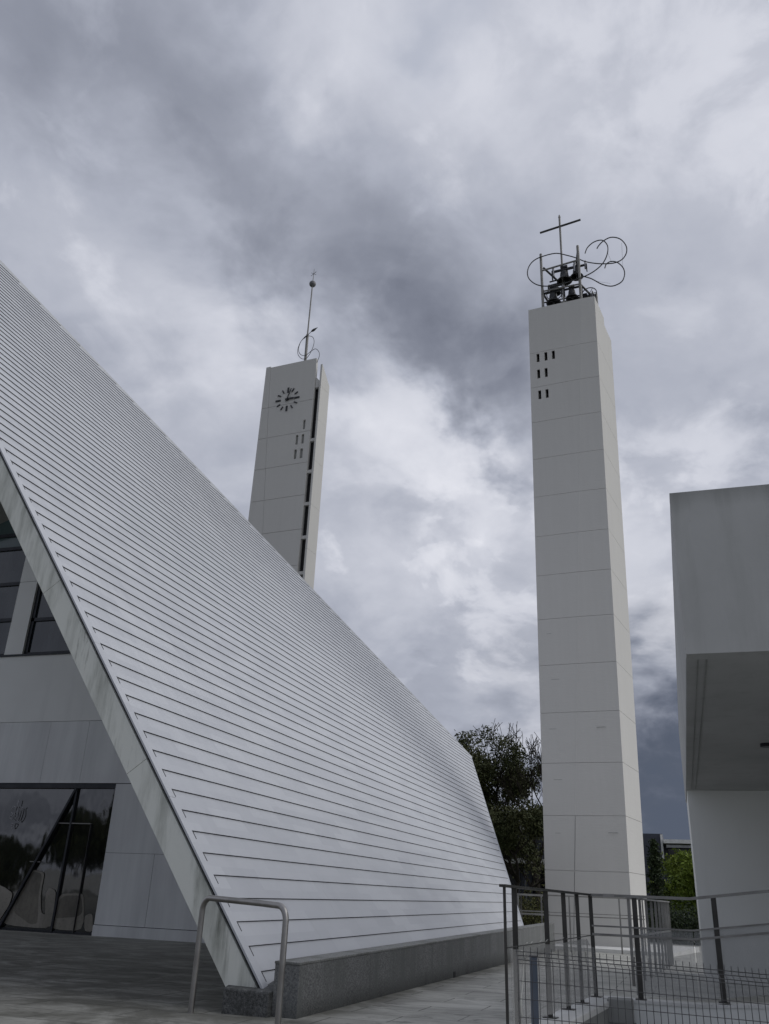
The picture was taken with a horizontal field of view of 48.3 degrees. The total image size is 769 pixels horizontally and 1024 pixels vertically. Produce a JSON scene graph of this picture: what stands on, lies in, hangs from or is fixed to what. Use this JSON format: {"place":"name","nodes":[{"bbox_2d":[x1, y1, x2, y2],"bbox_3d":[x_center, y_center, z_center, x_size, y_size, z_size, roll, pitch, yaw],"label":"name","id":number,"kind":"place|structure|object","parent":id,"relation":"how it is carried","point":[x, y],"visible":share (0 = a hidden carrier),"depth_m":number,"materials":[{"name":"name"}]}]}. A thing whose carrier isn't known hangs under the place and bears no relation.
{"place":"outdoors","nodes":[
{"label":"outdoors","id":0,"kind":"place"},
{"bbox_2d":[0,930,768,1023],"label":"plaza","id":1,"kind":"structure","parent":0,"point":[52,978],"depth_m":11.92,"materials":[{"name":"grey concrete"}]},
{"bbox_2d":[188,895,288,1023],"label":"hoop rail","id":2,"kind":"object","parent":1,"relation":"on","point":[281,907],"visible":0.96,"depth_m":8.56,"materials":[{"name":"silver metal"}]},
{"bbox_2d":[221,981,273,1017],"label":"granite block","id":3,"kind":"structure","parent":1,"relation":"on","point":[247,1001],"depth_m":8.78,"materials":[{"name":"grey stone"}]},
{"bbox_2d":[0,260,523,988],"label":"chapel","id":4,"kind":"structure","parent":1,"relation":"on","point":[204,690],"depth_m":18.68,"materials":[{"name":"grey metal"}]},
{"bbox_2d":[0,520,25,654],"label":"window","id":5,"kind":"structure","parent":4,"relation":"in","point":[12,556],"depth_m":28.40,"materials":[{"name":"glass"}]},
{"bbox_2d":[24,585,69,653],"bbox_3d":[-6.864,1.152,26.909,9.007,6.440,0.140,-5,-25,17],"label":"window","id":6,"kind":"structure","parent":4,"relation":"in","point":[44,634],"depth_m":27.05,"materials":[{"name":"glass"}]},
{"bbox_2d":[248,358,328,588],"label":"clock tower","id":7,"kind":"structure","parent":1,"relation":"on","point":[284,512],"depth_m":43.05,"materials":[{"name":"paint"}]},
{"bbox_2d":[297,327,319,361],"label":"loop sculpture","id":8,"kind":"object","parent":7,"relation":"attached to","point":[313,330],"visible":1,"depth_m":45.73,"materials":[{"name":"grey metal"}]},
{"bbox_2d":[304,272,315,360],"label":"mast","id":9,"kind":"object","parent":7,"relation":"on","point":[312,283],"visible":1,"depth_m":46.52,"materials":[{"name":"metal"}]},
{"bbox_2d":[271,923,554,1018],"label":"granite wall","id":10,"kind":"structure","parent":1,"relation":"on","point":[315,984],"depth_m":11.43,"materials":[{"name":"grey stone"}]},
{"bbox_2d":[513,867,544,924],"bbox_3d":[5.560,15.922,34.646,2.479,2.971,3.595,-19,-31,39],"label":"bush","id":11,"kind":"object","parent":1,"relation":"on","point":[526,905],"visible":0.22,"depth_m":34.36,"materials":[{"name":"green plant"}]},
{"bbox_2d":[519,895,549,922],"bbox_3d":[4.901,13.615,28.702,1.240,1.540,0.061,1,-24,3],"label":"railing","id":12,"kind":"object","parent":1,"relation":"on","point":[520,909],"visible":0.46,"depth_m":28.80,"materials":[{"name":"silver metal"}]},
{"bbox_2d":[517,893,646,954],"bbox_3d":[5.863,12.327,25.691,3.820,1.530,0.035,1,-24,4],"label":"railing","id":13,"kind":"object","parent":1,"relation":"on","point":[619,915],"visible":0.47,"depth_m":25.77,"materials":[{"name":"grey metal"}]},
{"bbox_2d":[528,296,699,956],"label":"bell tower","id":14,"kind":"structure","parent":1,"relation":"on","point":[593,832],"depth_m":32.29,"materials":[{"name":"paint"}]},
{"bbox_2d":[540,215,580,297],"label":"cross","id":15,"kind":"object","parent":14,"relation":"attached to","point":[556,227],"visible":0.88,"depth_m":40.24,"materials":[{"name":"metal"}]},
{"bbox_2d":[539,245,597,306],"bbox_3d":[8.584,-10.212,39.585,2.427,3.770,1.572,-8,-26,22],"label":"belfry","id":16,"kind":"object","parent":14,"relation":"on","point":[542,269],"visible":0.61,"depth_m":39.19,"materials":[{"name":"metal"}]},
{"bbox_2d":[548,285,560,295],"bbox_3d":[7.927,-10.323,39.682,0.750,0.607,0.442,-5,-25,17],"label":"bell","id":17,"kind":"object","parent":16,"relation":"hanging from","point":[558,293],"visible":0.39,"depth_m":39.68,"materials":[{"name":"brown metal"}]},
{"bbox_2d":[544,284,565,305],"bbox_3d":[7.687,-9.857,39.101,1.085,0.920,0.670,-5,-25,17],"label":"bell","id":18,"kind":"object","parent":16,"relation":"hanging from","point":[553,295],"visible":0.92,"depth_m":39.03,"materials":[{"name":"brown metal"}]},
{"bbox_2d":[551,262,576,285],"bbox_3d":[8.221,-10.906,39.272,1.134,0.966,0.704,-5,-25,17],"label":"bell","id":19,"kind":"object","parent":16,"relation":"hanging from","point":[563,271],"visible":0.98,"depth_m":39.23,"materials":[{"name":"brown metal"}]},
{"bbox_2d":[561,282,582,300],"bbox_3d":[8.461,-9.951,38.775,0.967,0.810,0.590,-5,-25,17],"label":"bell","id":20,"kind":"object","parent":16,"relation":"hanging from","point":[571,291],"visible":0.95,"depth_m":38.75,"materials":[{"name":"brown metal"}]},
{"bbox_2d":[527,237,626,286],"bbox_3d":[8.733,-11.049,39.006,4.561,2.714,0.210,-8,-26,21],"label":"loop sculpture","id":21,"kind":"object","parent":16,"relation":"attached to","point":[587,262],"visible":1,"depth_m":38.70,"materials":[{"name":"black metal"}]},
{"bbox_2d":[567,260,587,280],"bbox_3d":[8.787,-11.064,39.315,0.986,0.828,0.603,-5,-25,17],"label":"bell","id":22,"kind":"object","parent":16,"relation":"hanging from","point":[573,276],"visible":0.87,"depth_m":39.23,"materials":[{"name":"brown metal"}]},
{"bbox_2d":[582,291,594,297],"bbox_3d":[9.109,-9.659,39.051,0.888,0.736,0.536,-5,-25,17],"label":"bell","id":23,"kind":"object","parent":16,"relation":"hanging from","point":[585,296],"visible":0.12,"depth_m":39.01,"materials":[{"name":"brown metal"}]},
{"bbox_2d":[625,898,673,985],"bbox_3d":[5.567,8.761,17.731,0.070,1.403,7.279,-7,-26,21],"label":"railing","id":24,"kind":"object","parent":1,"relation":"on","point":[665,916],"visible":0.82,"depth_m":17.91,"materials":[{"name":"grey metal"}]},
{"bbox_2d":[645,838,673,941],"bbox_3d":[11.867,16.389,36.948,1.869,4.376,1.426,7,-24,-11],"label":"conifer","id":25,"kind":"object","parent":1,"relation":"on","point":[655,871],"visible":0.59,"depth_m":37.04,"materials":[{"name":"green plant"}]},
{"bbox_2d":[648,848,697,922],"bbox_3d":[14.753,17.657,39.144,5.482,4.191,4.499,-5,-25,17],"label":"maple tree","id":26,"kind":"object","parent":1,"relation":"on","point":[684,884],"visible":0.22,"depth_m":39.05,"materials":[{"name":"green plant"}]},
{"bbox_2d":[648,887,700,945],"bbox_3d":[12.311,16.834,35.473,6.257,2.708,3.868,-5,-25,17],"label":"bush","id":27,"kind":"object","parent":1,"relation":"on","point":[680,921],"visible":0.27,"depth_m":34.94,"materials":[{"name":"green plant"}]},
{"bbox_2d":[602,995,768,1023],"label":"ramp wall","id":28,"kind":"structure","parent":1,"relation":"on","point":[657,1016],"depth_m":9.48,"materials":[{"name":"grey concrete"}]},
{"bbox_2d":[590,890,768,1003],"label":"railing","id":29,"kind":"object","parent":28,"relation":"on","point":[637,936],"visible":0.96,"depth_m":9.85,"materials":[{"name":"grey metal"}]},
{"bbox_2d":[669,484,768,985],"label":"hall","id":30,"kind":"structure","parent":1,"relation":"on","point":[720,551],"depth_m":10.28,"materials":[{"name":"grey concrete"}]},
{"bbox_2d":[0,0,768,839],"label":"sky","id":31,"kind":"structure","parent":0,"point":[176,176],"materials":[{"name":"grey"}]},
{"bbox_2d":[643,833,697,934],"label":"office block","id":32,"kind":"structure","parent":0,"point":[666,846],"depth_m":62.42,"materials":[{"name":"stone"}]},
{"bbox_2d":[668,849,691,862],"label":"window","id":33,"kind":"structure","parent":32,"relation":"in","point":[670,851],"depth_m":62.55,"materials":[{"name":"black glass"}]},
{"label":"ground","id":34,"kind":"structure","parent":0,"visible":0},
{"bbox_2d":[454,725,542,811],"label":"broadleaf tree","id":35,"kind":"object","parent":34,"relation":"on","point":[487,769],"visible":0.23,"depth_m":53.67,"materials":[{"name":"green plant"}]},
{"bbox_2d":[473,720,543,910],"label":"tree","id":36,"kind":"object","parent":34,"relation":"on","point":[532,748],"visible":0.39,"depth_m":53.06,"materials":[{"name":"green plant"}]},
{"bbox_2d":[487,792,544,902],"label":"broadleaf tree","id":37,"kind":"object","parent":34,"relation":"on","point":[508,823],"visible":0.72,"depth_m":48.89,"materials":[{"name":"green plant"}]},
{"bbox_2d":[506,829,544,910],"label":"tree","id":38,"kind":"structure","parent":34,"relation":"on","point":[522,879],"depth_m":55.67,"materials":[{"name":"plant"}]},
{"bbox_2d":[519,881,543,923],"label":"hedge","id":39,"kind":"object","parent":34,"relation":"on","point":[531,906],"depth_m":42.85,"materials":[{"name":"green plant"}]},
{"label":"lower terrace","id":40,"kind":"structure","parent":0,"visible":0},
{"bbox_2d":[529,997,608,1023],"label":"kerb wall","id":41,"kind":"structure","parent":40,"relation":"on","point":[586,1012],"depth_m":8.70,"materials":[{"name":"grey concrete"}]},
{"bbox_2d":[499,884,602,1023],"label":"railing","id":42,"kind":"object","parent":41,"relation":"on","point":[514,888],"visible":0.88,"depth_m":8.23,"materials":[{"name":"metal"}]},
{"bbox_2d":[607,997,636,1023],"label":"junction box","id":43,"kind":"object","parent":41,"relation":"attached to","point":[628,1005],"visible":0.73,"depth_m":9.47,"materials":[{"name":"grey metal"}]},
{"bbox_2d":[515,946,768,1023],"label":"fence","id":44,"kind":"object","parent":40,"relation":"on","point":[534,982],"visible":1,"depth_m":6.14,"materials":[{"name":"metal"}]}
]}

